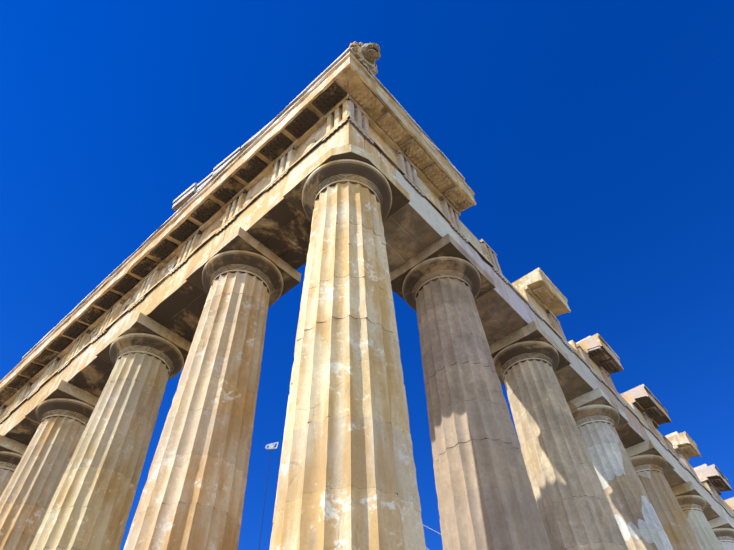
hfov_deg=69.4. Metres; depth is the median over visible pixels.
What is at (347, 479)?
corner column
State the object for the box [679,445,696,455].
mutules
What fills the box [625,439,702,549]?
column
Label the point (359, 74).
cornice arm
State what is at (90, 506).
column
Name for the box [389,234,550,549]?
column
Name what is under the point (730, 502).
cornice block
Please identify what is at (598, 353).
mutules
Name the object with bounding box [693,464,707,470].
stone slab
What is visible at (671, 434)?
stone slab
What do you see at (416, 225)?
architrave
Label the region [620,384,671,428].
cornice block
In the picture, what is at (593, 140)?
sky
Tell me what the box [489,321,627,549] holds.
column
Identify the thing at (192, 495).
column
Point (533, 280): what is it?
cornice block
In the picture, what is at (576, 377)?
architrave
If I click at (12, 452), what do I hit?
column
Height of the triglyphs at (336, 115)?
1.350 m
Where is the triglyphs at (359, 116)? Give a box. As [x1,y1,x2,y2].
[347,96,725,507]
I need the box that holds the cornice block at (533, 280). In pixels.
[512,267,570,316]
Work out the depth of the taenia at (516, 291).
19.41 m
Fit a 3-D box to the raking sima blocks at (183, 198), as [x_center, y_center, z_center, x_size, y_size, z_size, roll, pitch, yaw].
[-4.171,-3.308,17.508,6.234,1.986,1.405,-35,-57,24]
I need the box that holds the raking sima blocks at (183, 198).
[172,122,269,211]
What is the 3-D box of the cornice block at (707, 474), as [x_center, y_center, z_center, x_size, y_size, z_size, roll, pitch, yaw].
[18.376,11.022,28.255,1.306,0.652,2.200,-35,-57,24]
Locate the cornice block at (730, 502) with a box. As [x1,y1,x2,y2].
[724,497,733,510]
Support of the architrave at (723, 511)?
on the column at (722, 527)
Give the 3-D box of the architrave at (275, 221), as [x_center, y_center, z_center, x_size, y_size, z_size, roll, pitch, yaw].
[-1.541,-1.678,13.626,4.537,1.376,1.770,-35,-57,24]
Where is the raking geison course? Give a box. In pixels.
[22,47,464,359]
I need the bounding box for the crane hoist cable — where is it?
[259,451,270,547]
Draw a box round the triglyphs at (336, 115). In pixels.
[0,96,348,416]
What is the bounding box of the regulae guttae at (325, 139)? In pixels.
[0,118,348,423]
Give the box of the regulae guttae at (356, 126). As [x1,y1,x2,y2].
[349,118,731,517]
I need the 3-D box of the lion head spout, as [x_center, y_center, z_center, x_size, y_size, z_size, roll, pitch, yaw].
[-0.004,-5.956,14.464,0.860,1.056,1.083,-30,-54,31]
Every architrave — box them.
[0,368,64,445]
[58,306,136,397]
[131,227,226,342]
[223,121,395,269]
[382,168,460,271]
[458,235,539,344]
[536,316,600,401]
[596,378,648,448]
[643,426,688,487]
[683,468,722,520]
[715,501,733,524]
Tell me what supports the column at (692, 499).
on the stylobate steps
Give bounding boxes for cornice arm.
[349,52,475,216]
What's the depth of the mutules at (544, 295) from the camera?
18.63 m
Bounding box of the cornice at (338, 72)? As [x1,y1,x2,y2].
[0,52,349,407]
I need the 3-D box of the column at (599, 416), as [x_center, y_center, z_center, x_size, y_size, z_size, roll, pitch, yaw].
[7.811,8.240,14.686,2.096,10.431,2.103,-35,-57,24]
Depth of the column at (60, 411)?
15.43 m
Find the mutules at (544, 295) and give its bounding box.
[532,286,556,304]
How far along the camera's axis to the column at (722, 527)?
24.09 m
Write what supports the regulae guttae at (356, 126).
attached to the taenia south corner at (263, 191)
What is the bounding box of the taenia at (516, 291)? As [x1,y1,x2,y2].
[501,274,733,518]
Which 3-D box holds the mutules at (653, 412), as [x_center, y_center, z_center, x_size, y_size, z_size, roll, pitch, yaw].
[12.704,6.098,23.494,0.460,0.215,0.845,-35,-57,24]
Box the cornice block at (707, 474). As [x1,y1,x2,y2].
[695,464,732,494]
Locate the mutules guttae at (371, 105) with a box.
[350,83,471,211]
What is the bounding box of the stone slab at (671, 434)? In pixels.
[665,431,678,437]
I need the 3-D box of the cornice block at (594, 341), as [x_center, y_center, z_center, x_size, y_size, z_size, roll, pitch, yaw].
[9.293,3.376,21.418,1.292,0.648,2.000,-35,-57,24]
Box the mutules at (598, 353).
[588,346,620,373]
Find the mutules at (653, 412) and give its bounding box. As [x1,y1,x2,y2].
[644,406,662,418]
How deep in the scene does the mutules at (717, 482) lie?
27.69 m
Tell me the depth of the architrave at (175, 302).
14.91 m
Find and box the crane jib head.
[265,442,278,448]
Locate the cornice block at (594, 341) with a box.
[577,333,623,374]
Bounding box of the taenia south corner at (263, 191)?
[0,114,500,420]
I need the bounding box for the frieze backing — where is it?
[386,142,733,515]
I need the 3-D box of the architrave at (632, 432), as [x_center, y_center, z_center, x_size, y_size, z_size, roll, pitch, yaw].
[9.049,5.643,20.248,1.758,1.384,4.288,-35,-57,24]
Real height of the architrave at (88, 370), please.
1.377 m
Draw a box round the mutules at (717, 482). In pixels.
[710,478,724,486]
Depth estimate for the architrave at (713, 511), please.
24.14 m
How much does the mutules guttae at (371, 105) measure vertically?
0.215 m
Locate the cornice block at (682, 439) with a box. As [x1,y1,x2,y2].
[667,431,700,460]
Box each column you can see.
[0,380,98,549]
[0,435,27,496]
[29,312,191,549]
[123,227,300,549]
[269,144,425,549]
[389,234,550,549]
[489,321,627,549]
[567,387,672,549]
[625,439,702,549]
[671,481,722,549]
[708,515,733,549]
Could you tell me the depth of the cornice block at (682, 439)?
25.57 m
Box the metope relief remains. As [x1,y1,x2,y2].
[24,139,315,398]
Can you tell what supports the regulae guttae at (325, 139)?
attached to the taenia south corner at (263, 191)
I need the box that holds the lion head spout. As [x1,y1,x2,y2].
[349,41,380,75]
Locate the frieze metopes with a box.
[0,121,386,419]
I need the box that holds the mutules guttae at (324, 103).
[0,81,346,405]
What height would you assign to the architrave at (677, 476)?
1.378 m
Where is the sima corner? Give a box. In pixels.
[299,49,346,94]
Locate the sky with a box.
[0,0,733,549]
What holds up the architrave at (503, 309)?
on the column at (486, 496)
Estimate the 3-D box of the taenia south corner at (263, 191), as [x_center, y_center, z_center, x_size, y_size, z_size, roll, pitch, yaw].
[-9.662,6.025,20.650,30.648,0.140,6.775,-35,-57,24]
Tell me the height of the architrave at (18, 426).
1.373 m
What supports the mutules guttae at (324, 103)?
attached to the cornice at (338, 72)

